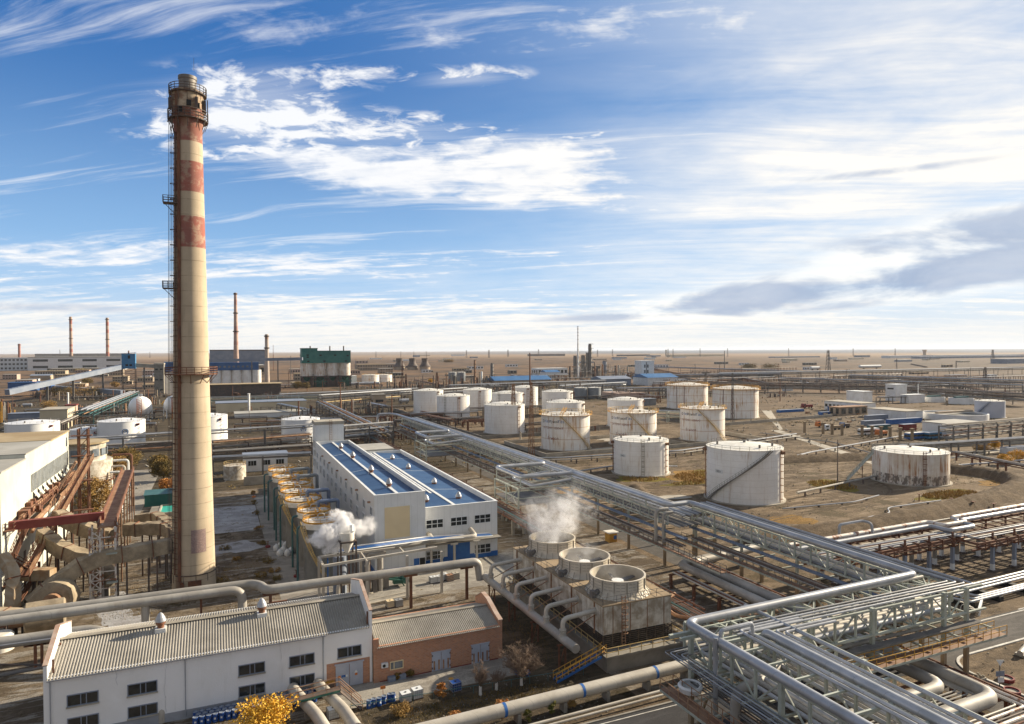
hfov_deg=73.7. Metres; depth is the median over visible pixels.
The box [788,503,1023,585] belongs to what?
pipe rack
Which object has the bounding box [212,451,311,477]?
pipe rack
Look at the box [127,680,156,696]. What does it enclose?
window
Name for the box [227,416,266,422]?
pipe rack
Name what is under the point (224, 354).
power hall
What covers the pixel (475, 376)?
distillation column
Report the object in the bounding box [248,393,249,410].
flue pipe
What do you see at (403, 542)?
pipeline
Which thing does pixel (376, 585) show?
pump station
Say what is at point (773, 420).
bund wall
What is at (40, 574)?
flue duct
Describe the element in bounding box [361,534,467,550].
insulated pipe
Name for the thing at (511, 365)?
shed
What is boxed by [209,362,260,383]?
silo row
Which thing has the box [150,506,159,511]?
walkway block
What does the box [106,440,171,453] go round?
pipe rack
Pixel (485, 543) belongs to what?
window
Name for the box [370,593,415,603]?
wheel track
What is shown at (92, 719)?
window
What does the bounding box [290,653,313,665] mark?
window
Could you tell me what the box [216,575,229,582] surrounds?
weed
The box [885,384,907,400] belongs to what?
works building
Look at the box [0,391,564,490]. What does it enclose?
plant yard
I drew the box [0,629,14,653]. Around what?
water tank
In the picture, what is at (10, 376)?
ruined block
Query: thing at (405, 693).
liquid tote
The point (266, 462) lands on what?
window
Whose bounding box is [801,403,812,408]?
truck
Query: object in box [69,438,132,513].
wash tower
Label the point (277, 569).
weed
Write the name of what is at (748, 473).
storage tank
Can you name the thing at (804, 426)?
pier
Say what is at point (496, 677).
bare tree
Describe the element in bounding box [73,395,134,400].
pipe rack
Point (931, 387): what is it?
pipe rack
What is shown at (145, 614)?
riser pipe
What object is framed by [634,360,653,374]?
lift building
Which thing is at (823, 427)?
pier
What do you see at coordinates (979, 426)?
pipe rack
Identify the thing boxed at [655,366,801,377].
pipe rack
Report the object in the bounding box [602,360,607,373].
distillation column
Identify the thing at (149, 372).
ruined block
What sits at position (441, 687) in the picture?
shrub
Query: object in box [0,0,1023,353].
sky
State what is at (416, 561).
door
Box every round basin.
[923,410,988,420]
[925,395,944,402]
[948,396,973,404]
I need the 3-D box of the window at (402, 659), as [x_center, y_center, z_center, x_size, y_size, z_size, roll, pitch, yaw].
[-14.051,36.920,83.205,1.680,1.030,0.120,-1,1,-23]
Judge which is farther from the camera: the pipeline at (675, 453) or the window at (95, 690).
the pipeline at (675, 453)
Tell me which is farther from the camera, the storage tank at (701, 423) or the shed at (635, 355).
the shed at (635, 355)
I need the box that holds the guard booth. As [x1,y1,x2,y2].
[603,529,618,542]
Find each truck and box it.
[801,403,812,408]
[815,422,825,427]
[825,424,840,430]
[839,422,849,427]
[857,427,879,434]
[874,429,887,435]
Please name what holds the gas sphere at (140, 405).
on the plant yard at (446, 466)
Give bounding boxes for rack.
[24,406,118,413]
[38,415,124,422]
[52,385,124,395]
[60,415,80,429]
[69,431,171,446]
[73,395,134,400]
[74,422,157,431]
[76,391,139,423]
[89,413,163,423]
[96,410,165,419]
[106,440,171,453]
[210,394,318,409]
[211,423,312,445]
[211,433,311,455]
[212,444,312,458]
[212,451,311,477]
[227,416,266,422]
[234,423,280,430]
[250,420,280,432]
[276,403,307,414]
[280,388,417,399]
[284,414,338,417]
[316,401,392,445]
[317,389,412,407]
[320,416,385,420]
[327,396,400,407]
[344,421,393,445]
[345,429,401,440]
[370,402,388,412]
[376,405,413,409]
[376,413,916,574]
[380,413,443,420]
[392,391,462,399]
[394,416,480,427]
[399,387,468,398]
[410,411,478,418]
[415,379,462,389]
[420,411,457,422]
[422,414,455,426]
[449,380,606,390]
[461,420,483,427]
[467,419,483,430]
[482,405,541,415]
[525,422,540,430]
[538,395,610,400]
[558,382,626,388]
[560,377,587,380]
[579,379,620,389]
[613,395,666,402]
[616,387,666,397]
[639,393,660,402]
[653,380,717,385]
[654,368,682,375]
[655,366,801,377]
[657,410,679,422]
[660,604,997,723]
[670,381,888,393]
[673,373,781,381]
[676,501,972,656]
[679,370,743,373]
[691,368,774,372]
[697,376,774,381]
[711,375,745,381]
[718,367,1023,381]
[723,367,796,371]
[727,376,776,389]
[751,377,829,381]
[771,374,828,377]
[778,377,1023,392]
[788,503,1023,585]
[808,381,887,386]
[833,374,902,378]
[848,374,1023,392]
[870,385,963,391]
[876,395,905,403]
[879,384,962,392]
[897,436,1023,456]
[898,375,965,378]
[907,386,1023,404]
[934,375,982,379]
[938,418,1023,440]
[944,383,990,392]
[948,366,1023,371]
[950,451,1023,470]
[967,375,1023,380]
[978,390,1013,395]
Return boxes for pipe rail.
[350,668,583,708]
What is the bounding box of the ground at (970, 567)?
[0,349,1023,723]
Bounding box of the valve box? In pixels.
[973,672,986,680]
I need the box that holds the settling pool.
[159,504,171,515]
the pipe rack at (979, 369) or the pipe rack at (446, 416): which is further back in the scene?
the pipe rack at (979, 369)
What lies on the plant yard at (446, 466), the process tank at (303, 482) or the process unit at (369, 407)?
the process unit at (369, 407)
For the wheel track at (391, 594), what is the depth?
111.44 m
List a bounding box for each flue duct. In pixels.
[0,552,21,607]
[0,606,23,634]
[20,567,56,602]
[24,537,172,602]
[34,528,91,591]
[52,509,113,577]
[122,520,171,583]
[134,511,171,575]
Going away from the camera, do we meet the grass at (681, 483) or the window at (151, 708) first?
the window at (151, 708)
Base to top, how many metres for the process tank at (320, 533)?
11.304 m
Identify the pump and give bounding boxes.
[383,576,405,585]
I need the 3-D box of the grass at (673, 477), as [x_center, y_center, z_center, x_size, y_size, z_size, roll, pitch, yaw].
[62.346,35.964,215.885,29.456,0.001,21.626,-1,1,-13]
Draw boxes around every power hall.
[27,356,121,370]
[35,353,120,356]
[210,350,264,364]
[221,364,264,375]
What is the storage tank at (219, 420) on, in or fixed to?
on the plant yard at (446, 466)
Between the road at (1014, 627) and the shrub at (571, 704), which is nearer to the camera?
the shrub at (571, 704)
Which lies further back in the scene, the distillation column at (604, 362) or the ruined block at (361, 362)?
the ruined block at (361, 362)
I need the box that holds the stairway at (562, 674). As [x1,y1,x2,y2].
[553,642,606,682]
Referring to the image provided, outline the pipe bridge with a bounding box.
[683,569,1006,723]
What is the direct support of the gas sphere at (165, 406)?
on the plant yard at (446, 466)
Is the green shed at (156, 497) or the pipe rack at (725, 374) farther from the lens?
the pipe rack at (725, 374)
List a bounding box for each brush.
[39,386,59,396]
[39,400,56,407]
[53,386,78,397]
[69,384,94,397]
[80,378,92,382]
[81,386,101,395]
[110,382,119,386]
[291,381,301,388]
[300,382,309,388]
[741,363,755,367]
[761,363,780,368]
[972,444,990,450]
[987,441,1000,448]
[997,453,1014,460]
[1006,448,1023,461]
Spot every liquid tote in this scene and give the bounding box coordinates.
[326,706,339,720]
[385,598,394,608]
[394,598,402,607]
[399,689,411,702]
[410,685,422,700]
[429,575,436,583]
[436,574,443,582]
[445,573,453,581]
[449,679,461,693]
[451,571,459,579]
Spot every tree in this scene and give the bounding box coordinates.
[73,475,113,522]
[107,446,143,468]
[147,454,170,466]
[148,458,171,478]
[157,477,171,488]
[228,692,300,723]
[471,656,490,695]
[490,667,506,690]
[496,640,546,685]
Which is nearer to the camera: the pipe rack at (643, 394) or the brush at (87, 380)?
the pipe rack at (643, 394)
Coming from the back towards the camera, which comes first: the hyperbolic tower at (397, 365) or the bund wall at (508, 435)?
the hyperbolic tower at (397, 365)
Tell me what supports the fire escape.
on the yard at (21, 698)
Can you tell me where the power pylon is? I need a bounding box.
[825,351,830,371]
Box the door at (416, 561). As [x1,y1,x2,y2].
[414,558,418,565]
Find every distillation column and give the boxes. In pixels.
[474,360,476,383]
[490,363,494,375]
[573,355,577,373]
[581,355,585,373]
[586,352,588,373]
[588,344,592,373]
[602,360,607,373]
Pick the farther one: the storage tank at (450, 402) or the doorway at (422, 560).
the storage tank at (450, 402)
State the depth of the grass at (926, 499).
182.62 m
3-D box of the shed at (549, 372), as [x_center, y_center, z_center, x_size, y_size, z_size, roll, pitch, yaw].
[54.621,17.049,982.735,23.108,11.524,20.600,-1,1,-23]
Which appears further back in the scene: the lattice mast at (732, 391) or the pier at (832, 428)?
the lattice mast at (732, 391)
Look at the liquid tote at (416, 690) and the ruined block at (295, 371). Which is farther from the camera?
the ruined block at (295, 371)
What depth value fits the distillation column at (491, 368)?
815.65 m
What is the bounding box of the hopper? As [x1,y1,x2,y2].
[337,524,356,593]
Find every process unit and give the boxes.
[0,395,14,422]
[10,400,47,406]
[30,389,165,401]
[30,390,54,397]
[55,401,127,414]
[150,397,160,404]
[211,440,306,452]
[258,392,296,397]
[309,399,388,415]
[331,398,360,403]
[343,381,382,388]
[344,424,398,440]
[347,417,390,423]
[387,375,449,390]
[394,418,476,427]
[442,372,494,386]
[498,382,605,396]
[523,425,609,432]
[538,374,566,380]
[567,362,611,378]
[611,365,634,378]
[611,388,666,397]
[759,391,801,397]
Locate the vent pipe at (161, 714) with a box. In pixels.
[158,709,164,723]
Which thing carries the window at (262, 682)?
in the warehouse
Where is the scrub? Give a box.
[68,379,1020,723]
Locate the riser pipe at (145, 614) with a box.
[141,606,149,621]
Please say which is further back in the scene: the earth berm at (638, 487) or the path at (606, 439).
the path at (606, 439)
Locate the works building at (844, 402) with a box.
[824,400,875,412]
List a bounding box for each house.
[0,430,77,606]
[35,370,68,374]
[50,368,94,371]
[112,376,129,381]
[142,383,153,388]
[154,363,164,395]
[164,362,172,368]
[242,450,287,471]
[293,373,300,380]
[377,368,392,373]
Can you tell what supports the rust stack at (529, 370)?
on the plant yard at (396, 403)
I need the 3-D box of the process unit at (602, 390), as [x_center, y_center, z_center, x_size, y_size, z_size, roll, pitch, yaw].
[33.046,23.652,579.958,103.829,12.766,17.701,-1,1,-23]
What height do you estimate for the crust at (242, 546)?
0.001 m
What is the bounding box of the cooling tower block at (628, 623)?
[508,531,683,672]
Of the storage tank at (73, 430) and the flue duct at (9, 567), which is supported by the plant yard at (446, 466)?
the storage tank at (73, 430)
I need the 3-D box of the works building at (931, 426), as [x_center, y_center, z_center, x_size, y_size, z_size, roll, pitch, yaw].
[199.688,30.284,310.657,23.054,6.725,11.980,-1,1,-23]
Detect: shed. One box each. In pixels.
[8,381,40,390]
[8,412,39,421]
[30,374,52,379]
[143,488,171,506]
[210,382,282,395]
[351,375,356,385]
[385,372,403,376]
[421,369,430,372]
[452,368,469,370]
[467,366,482,368]
[488,375,550,384]
[505,364,517,366]
[508,370,516,373]
[527,354,564,355]
[531,368,567,374]
[540,370,559,377]
[591,375,631,385]
[602,391,645,397]
[617,354,649,355]
[632,373,677,385]
[641,398,656,405]
[654,364,668,368]
[666,354,723,356]
[769,356,819,357]
[802,362,816,364]
[881,355,927,357]
[909,372,928,373]
[911,355,1023,358]
[932,354,1023,355]
[990,359,1023,363]
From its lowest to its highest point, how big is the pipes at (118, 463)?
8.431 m
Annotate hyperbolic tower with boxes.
[393,358,404,369]
[406,358,417,369]
[419,355,430,369]
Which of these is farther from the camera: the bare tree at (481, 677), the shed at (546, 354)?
the shed at (546, 354)
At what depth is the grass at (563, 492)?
192.85 m
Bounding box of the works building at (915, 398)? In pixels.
[899,394,925,402]
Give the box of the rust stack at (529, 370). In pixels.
[529,353,530,384]
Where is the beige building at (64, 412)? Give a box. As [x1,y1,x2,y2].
[39,404,78,428]
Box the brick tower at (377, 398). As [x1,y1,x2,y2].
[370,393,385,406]
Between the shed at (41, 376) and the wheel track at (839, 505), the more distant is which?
the shed at (41, 376)
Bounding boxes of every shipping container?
[776,409,803,412]
[818,411,830,414]
[861,419,884,425]
[864,414,887,419]
[867,424,890,429]
[885,417,921,424]
[898,423,916,429]
[1000,445,1023,453]
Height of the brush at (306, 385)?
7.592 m
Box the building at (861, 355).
[854,355,869,356]
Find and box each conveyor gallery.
[4,364,121,400]
[136,363,153,389]
[209,357,302,382]
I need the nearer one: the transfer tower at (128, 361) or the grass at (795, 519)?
the grass at (795, 519)
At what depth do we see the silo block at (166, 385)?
640.82 m
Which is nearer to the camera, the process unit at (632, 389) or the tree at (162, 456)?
the tree at (162, 456)
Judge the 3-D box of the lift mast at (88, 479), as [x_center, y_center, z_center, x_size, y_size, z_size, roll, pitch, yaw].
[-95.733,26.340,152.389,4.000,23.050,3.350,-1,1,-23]
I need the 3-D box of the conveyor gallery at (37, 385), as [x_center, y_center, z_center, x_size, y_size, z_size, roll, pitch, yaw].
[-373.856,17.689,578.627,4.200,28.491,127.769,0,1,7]
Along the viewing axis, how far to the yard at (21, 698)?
113.73 m
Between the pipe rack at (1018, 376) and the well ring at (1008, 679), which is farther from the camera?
the pipe rack at (1018, 376)
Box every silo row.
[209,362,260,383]
[299,346,351,387]
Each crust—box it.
[96,591,133,625]
[108,615,140,626]
[213,505,260,533]
[215,540,265,554]
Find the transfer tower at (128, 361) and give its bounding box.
[121,351,136,393]
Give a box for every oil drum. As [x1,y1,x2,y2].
[192,716,197,723]
[199,714,204,723]
[206,713,211,723]
[212,712,217,722]
[219,710,224,720]
[225,709,230,719]
[232,708,237,718]
[366,699,371,708]
[371,697,375,707]
[376,696,381,706]
[381,694,386,704]
[387,692,391,702]
[390,692,395,701]
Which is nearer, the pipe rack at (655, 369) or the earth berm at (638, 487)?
the earth berm at (638, 487)
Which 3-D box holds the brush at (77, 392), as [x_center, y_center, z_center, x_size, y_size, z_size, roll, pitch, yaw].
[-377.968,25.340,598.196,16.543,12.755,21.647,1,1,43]
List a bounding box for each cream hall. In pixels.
[215,398,306,412]
[234,408,315,417]
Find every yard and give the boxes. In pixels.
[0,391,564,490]
[0,472,826,723]
[254,496,364,582]
[277,551,514,601]
[332,382,711,408]
[336,655,514,708]
[399,408,741,456]
[523,442,1023,566]
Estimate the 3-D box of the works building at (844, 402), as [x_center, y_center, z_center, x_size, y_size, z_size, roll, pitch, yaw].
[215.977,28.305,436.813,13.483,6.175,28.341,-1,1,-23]
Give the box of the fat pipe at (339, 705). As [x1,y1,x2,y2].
[313,678,360,723]
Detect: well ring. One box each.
[1000,674,1014,683]
[1003,686,1020,695]
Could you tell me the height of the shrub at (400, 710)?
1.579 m
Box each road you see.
[425,448,888,639]
[591,655,904,723]
[903,608,1023,660]
[944,663,1023,723]
[947,658,962,669]
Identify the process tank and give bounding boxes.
[263,464,296,511]
[267,467,310,520]
[273,473,318,529]
[275,481,314,540]
[279,488,330,552]
[291,497,339,566]
[296,508,339,580]
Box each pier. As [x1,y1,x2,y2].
[802,421,806,432]
[821,422,824,433]
[830,423,834,434]
[840,424,844,435]
[860,425,864,436]
[870,426,874,437]
[879,426,883,438]
[888,427,892,438]
[898,427,902,439]
[909,428,914,440]
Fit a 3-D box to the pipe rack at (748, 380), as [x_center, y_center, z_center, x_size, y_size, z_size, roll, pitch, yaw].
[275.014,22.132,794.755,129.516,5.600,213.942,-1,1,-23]
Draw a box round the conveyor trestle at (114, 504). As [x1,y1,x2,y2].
[97,466,134,595]
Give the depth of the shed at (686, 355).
3804.04 m
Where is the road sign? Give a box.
[996,660,1004,686]
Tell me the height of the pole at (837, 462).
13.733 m
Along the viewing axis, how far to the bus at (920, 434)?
298.89 m
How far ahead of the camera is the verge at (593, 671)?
78.24 m
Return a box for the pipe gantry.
[317,546,442,597]
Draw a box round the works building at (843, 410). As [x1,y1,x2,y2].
[828,405,866,415]
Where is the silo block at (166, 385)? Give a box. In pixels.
[165,370,171,394]
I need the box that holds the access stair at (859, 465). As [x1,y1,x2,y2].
[846,447,874,479]
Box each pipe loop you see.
[426,527,479,562]
[935,570,1023,607]
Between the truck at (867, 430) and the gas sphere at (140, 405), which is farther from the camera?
the gas sphere at (140, 405)
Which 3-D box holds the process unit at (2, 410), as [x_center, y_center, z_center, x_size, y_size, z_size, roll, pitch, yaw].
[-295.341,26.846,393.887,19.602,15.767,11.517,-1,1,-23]
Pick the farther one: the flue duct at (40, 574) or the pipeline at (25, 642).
the flue duct at (40, 574)
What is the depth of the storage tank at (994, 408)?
387.80 m
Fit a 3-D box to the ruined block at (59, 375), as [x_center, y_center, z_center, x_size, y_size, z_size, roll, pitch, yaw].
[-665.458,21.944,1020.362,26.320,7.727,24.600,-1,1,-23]
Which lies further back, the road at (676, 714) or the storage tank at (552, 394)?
the storage tank at (552, 394)
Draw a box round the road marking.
[602,607,1023,723]
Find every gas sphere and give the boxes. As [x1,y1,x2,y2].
[128,394,152,418]
[163,396,171,417]
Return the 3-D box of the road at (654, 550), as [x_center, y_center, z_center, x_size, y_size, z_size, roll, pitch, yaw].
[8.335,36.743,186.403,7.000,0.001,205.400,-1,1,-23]
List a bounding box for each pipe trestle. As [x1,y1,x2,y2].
[361,431,785,635]
[668,544,1023,723]
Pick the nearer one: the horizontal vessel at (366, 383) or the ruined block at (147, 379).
the horizontal vessel at (366, 383)
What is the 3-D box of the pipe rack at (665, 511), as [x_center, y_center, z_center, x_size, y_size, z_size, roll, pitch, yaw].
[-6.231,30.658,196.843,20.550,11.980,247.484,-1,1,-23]
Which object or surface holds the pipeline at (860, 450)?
on the ground at (970, 567)
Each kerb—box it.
[581,655,858,723]
[956,638,1023,695]
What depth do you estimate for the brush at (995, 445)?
269.70 m
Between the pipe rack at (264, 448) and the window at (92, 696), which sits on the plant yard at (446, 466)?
the pipe rack at (264, 448)
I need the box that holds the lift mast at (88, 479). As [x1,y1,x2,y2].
[70,428,93,513]
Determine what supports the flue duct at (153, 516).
on the yard at (21, 698)
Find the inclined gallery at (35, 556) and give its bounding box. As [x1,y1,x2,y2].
[20,453,93,591]
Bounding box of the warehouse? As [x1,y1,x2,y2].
[42,578,372,723]
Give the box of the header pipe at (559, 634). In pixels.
[482,557,596,667]
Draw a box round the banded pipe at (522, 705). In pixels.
[417,655,712,723]
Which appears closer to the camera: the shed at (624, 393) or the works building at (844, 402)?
the works building at (844, 402)
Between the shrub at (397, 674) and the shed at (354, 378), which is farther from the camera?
the shed at (354, 378)
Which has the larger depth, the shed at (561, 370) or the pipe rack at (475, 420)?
the shed at (561, 370)
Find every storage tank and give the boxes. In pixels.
[2,417,59,432]
[68,425,96,437]
[95,416,146,448]
[210,411,227,443]
[279,414,319,443]
[362,374,378,381]
[378,374,391,381]
[413,387,442,412]
[436,392,469,418]
[448,371,455,380]
[457,371,464,380]
[463,387,491,410]
[483,400,525,434]
[492,390,524,402]
[511,384,537,407]
[539,407,591,451]
[542,388,572,412]
[546,398,584,411]
[574,386,586,398]
[587,386,601,398]
[606,396,644,426]
[607,404,658,444]
[611,432,670,477]
[665,381,709,408]
[678,401,726,441]
[703,437,785,506]
[710,384,760,418]
[870,442,952,487]
[974,398,1006,418]
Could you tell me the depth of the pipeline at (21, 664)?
75.84 m
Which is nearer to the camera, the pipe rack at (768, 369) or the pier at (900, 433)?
the pier at (900, 433)
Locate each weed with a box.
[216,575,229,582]
[217,545,231,549]
[231,555,241,560]
[253,571,266,578]
[257,540,266,544]
[261,556,276,562]
[268,567,281,572]
[272,574,282,580]
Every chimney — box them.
[18,344,20,356]
[68,317,72,356]
[105,318,109,355]
[162,74,217,588]
[233,293,238,358]
[264,334,269,381]
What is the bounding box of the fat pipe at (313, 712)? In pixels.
[287,682,329,723]
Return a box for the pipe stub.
[1014,645,1023,657]
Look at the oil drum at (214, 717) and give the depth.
73.71 m
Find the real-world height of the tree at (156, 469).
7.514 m
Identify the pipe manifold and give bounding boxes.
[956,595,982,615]
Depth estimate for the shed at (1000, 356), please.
2687.09 m
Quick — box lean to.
[356,443,393,451]
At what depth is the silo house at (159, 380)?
626.38 m
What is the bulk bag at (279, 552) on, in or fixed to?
on the concrete yard at (287, 571)
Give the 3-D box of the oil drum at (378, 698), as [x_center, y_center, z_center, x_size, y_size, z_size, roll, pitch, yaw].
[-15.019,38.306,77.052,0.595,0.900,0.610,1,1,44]
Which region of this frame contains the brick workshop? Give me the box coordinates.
[372,591,502,682]
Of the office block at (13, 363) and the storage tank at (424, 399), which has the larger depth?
the office block at (13, 363)
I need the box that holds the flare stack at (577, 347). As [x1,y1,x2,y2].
[577,326,578,364]
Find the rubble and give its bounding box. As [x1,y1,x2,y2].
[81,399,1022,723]
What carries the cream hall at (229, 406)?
on the plant yard at (446, 466)
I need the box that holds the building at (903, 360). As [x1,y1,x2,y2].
[894,360,911,361]
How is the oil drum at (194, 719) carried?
on the yard at (21, 698)
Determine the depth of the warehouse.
76.50 m
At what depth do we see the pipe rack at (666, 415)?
374.74 m
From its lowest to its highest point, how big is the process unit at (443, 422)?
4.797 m
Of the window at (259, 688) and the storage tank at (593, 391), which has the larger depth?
the storage tank at (593, 391)
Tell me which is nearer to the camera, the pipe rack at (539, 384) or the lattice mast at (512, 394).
the lattice mast at (512, 394)
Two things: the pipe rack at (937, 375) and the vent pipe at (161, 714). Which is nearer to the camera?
the vent pipe at (161, 714)
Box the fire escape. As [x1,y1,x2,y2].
[9,518,37,601]
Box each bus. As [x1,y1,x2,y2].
[904,431,928,438]
[924,431,941,439]
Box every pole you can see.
[391,395,392,423]
[837,440,837,485]
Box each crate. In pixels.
[387,675,395,682]
[399,673,405,679]
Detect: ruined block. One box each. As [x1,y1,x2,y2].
[2,374,19,379]
[15,379,36,381]
[55,374,73,377]
[70,383,88,386]
[75,370,90,373]
[107,369,123,375]
[137,377,153,381]
[142,370,153,375]
[289,369,299,373]
[350,370,359,374]
[355,360,367,363]
[355,364,387,370]
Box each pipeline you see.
[0,558,482,615]
[0,586,246,627]
[0,625,105,667]
[0,638,50,645]
[0,663,42,665]
[0,666,42,676]
[332,532,488,549]
[333,534,486,550]
[333,534,491,552]
[334,535,492,553]
[531,672,729,723]
[540,433,796,461]
[546,436,799,462]
[550,675,735,723]
[579,465,677,472]
[760,432,999,453]
[782,495,878,509]
[796,475,876,496]
[798,435,903,454]
[868,500,941,516]
[959,459,1023,465]
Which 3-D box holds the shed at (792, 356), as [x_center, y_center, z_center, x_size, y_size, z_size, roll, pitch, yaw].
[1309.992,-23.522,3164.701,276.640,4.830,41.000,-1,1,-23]
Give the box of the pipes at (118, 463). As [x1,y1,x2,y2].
[110,453,126,479]
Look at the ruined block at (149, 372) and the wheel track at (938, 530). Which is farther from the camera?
the ruined block at (149, 372)
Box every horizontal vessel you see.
[22,403,31,406]
[351,382,379,385]
[399,398,408,403]
[810,366,819,369]
[858,365,880,368]
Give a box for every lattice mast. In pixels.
[435,372,438,388]
[511,384,515,404]
[528,382,534,455]
[701,372,709,383]
[730,373,734,421]
[982,367,986,385]
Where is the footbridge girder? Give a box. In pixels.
[8,511,103,529]
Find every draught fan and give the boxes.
[8,597,65,632]
[35,579,80,602]
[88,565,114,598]
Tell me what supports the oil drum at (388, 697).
on the yard at (21, 698)
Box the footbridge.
[283,677,363,709]
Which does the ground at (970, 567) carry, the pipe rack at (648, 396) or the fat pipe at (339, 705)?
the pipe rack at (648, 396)
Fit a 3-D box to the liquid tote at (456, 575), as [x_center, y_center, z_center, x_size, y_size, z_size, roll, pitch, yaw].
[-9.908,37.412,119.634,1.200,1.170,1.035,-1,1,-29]
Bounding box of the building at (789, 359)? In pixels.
[781,359,797,360]
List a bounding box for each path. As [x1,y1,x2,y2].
[95,470,156,521]
[589,443,669,449]
[597,435,660,440]
[658,495,690,498]
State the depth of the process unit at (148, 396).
570.02 m
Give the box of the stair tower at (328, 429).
[312,419,344,487]
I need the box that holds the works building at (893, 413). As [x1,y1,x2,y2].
[868,407,923,418]
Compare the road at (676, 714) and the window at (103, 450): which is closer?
the road at (676, 714)
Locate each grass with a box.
[106,557,571,723]
[557,486,583,493]
[616,476,669,481]
[622,470,976,498]
[660,479,704,485]
[665,470,700,480]
[769,514,818,523]
[807,479,858,491]
[914,489,974,500]
[978,480,999,485]
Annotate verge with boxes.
[358,661,639,723]
[458,596,584,671]
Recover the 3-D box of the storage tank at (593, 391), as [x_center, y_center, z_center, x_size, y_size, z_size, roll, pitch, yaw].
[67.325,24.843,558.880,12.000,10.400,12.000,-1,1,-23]
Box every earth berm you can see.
[625,484,649,493]
[735,463,1023,550]
[783,452,871,463]
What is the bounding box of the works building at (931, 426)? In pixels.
[921,419,979,438]
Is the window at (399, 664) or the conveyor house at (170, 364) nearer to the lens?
the window at (399, 664)
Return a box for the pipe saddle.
[514,671,687,723]
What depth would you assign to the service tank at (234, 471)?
212.12 m
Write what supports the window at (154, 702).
in the warehouse
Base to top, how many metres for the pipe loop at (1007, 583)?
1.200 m
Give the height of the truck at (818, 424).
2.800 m
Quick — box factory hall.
[313,440,500,570]
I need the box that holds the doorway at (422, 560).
[420,557,424,563]
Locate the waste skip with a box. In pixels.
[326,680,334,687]
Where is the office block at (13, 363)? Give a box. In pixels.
[0,357,27,370]
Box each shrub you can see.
[390,700,412,717]
[395,672,401,678]
[405,668,413,675]
[434,682,448,700]
[448,710,460,715]
[495,698,508,720]
[522,709,531,722]
[546,700,559,716]
[567,698,576,708]
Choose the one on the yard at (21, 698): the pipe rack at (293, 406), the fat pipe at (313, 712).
the fat pipe at (313, 712)
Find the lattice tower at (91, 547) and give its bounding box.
[88,522,117,599]
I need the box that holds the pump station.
[327,551,388,595]
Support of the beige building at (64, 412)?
on the plant yard at (446, 466)
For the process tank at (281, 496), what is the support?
on the concrete yard at (287, 571)
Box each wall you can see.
[244,475,268,485]
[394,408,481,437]
[482,432,540,438]
[504,438,545,456]
[546,431,765,456]
[590,435,686,443]
[725,414,832,425]
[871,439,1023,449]
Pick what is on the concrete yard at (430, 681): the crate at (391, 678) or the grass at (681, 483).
the crate at (391, 678)
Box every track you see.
[369,588,417,599]
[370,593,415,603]
[644,451,857,487]
[647,451,861,488]
[704,447,889,533]
[706,448,893,535]
[763,410,781,429]
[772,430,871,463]
[863,516,1018,543]
[950,449,999,458]
[966,515,1022,530]
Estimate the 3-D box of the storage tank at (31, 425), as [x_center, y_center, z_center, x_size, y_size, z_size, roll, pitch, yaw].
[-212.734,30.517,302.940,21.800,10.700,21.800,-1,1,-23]
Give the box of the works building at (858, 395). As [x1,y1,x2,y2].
[846,390,872,401]
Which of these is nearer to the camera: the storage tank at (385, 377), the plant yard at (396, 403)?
the plant yard at (396, 403)
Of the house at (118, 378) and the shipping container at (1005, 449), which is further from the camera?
the house at (118, 378)
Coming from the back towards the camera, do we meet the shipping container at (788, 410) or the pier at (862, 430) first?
the shipping container at (788, 410)
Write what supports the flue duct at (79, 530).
on the yard at (21, 698)
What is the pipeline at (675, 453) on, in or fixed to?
on the ground at (970, 567)
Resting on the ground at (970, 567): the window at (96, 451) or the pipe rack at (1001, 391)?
the pipe rack at (1001, 391)
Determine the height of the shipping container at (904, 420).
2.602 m
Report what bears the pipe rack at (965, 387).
on the ground at (970, 567)
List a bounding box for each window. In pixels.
[67,690,98,707]
[67,713,98,723]
[68,691,97,705]
[68,714,97,723]
[70,451,76,457]
[92,449,98,455]
[101,447,105,454]
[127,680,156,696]
[128,681,155,695]
[128,702,157,718]
[129,703,156,717]
[238,661,264,676]
[238,682,264,697]
[239,662,263,675]
[239,683,264,696]
[248,461,255,465]
[264,460,269,464]
[276,459,283,463]
[289,652,314,667]
[289,673,314,685]
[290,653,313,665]
[290,674,313,684]
[337,644,360,658]
[338,645,360,657]
[390,659,403,670]
[391,661,402,668]
[426,519,442,528]
[427,551,439,559]
[451,517,466,525]
[474,513,490,523]
[474,543,490,553]
[475,514,489,522]
[475,544,489,552]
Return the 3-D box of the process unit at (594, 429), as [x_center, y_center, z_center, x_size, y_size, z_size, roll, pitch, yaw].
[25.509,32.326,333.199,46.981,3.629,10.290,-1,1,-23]
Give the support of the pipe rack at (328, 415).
on the plant yard at (446, 466)
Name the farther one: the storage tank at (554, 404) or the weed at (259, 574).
the storage tank at (554, 404)
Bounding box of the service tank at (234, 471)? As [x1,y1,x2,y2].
[223,460,245,481]
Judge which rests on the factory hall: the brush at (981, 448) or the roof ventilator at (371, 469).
the roof ventilator at (371, 469)
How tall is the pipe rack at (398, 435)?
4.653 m
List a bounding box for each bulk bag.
[273,544,279,550]
[277,549,282,556]
[284,549,290,556]
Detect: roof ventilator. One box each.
[155,612,166,633]
[256,598,266,617]
[368,465,373,473]
[386,478,392,487]
[455,491,460,498]
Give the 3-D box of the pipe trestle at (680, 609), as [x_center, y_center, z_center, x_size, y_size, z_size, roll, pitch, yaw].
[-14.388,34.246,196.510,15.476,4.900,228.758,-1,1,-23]
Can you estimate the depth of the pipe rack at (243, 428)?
269.26 m

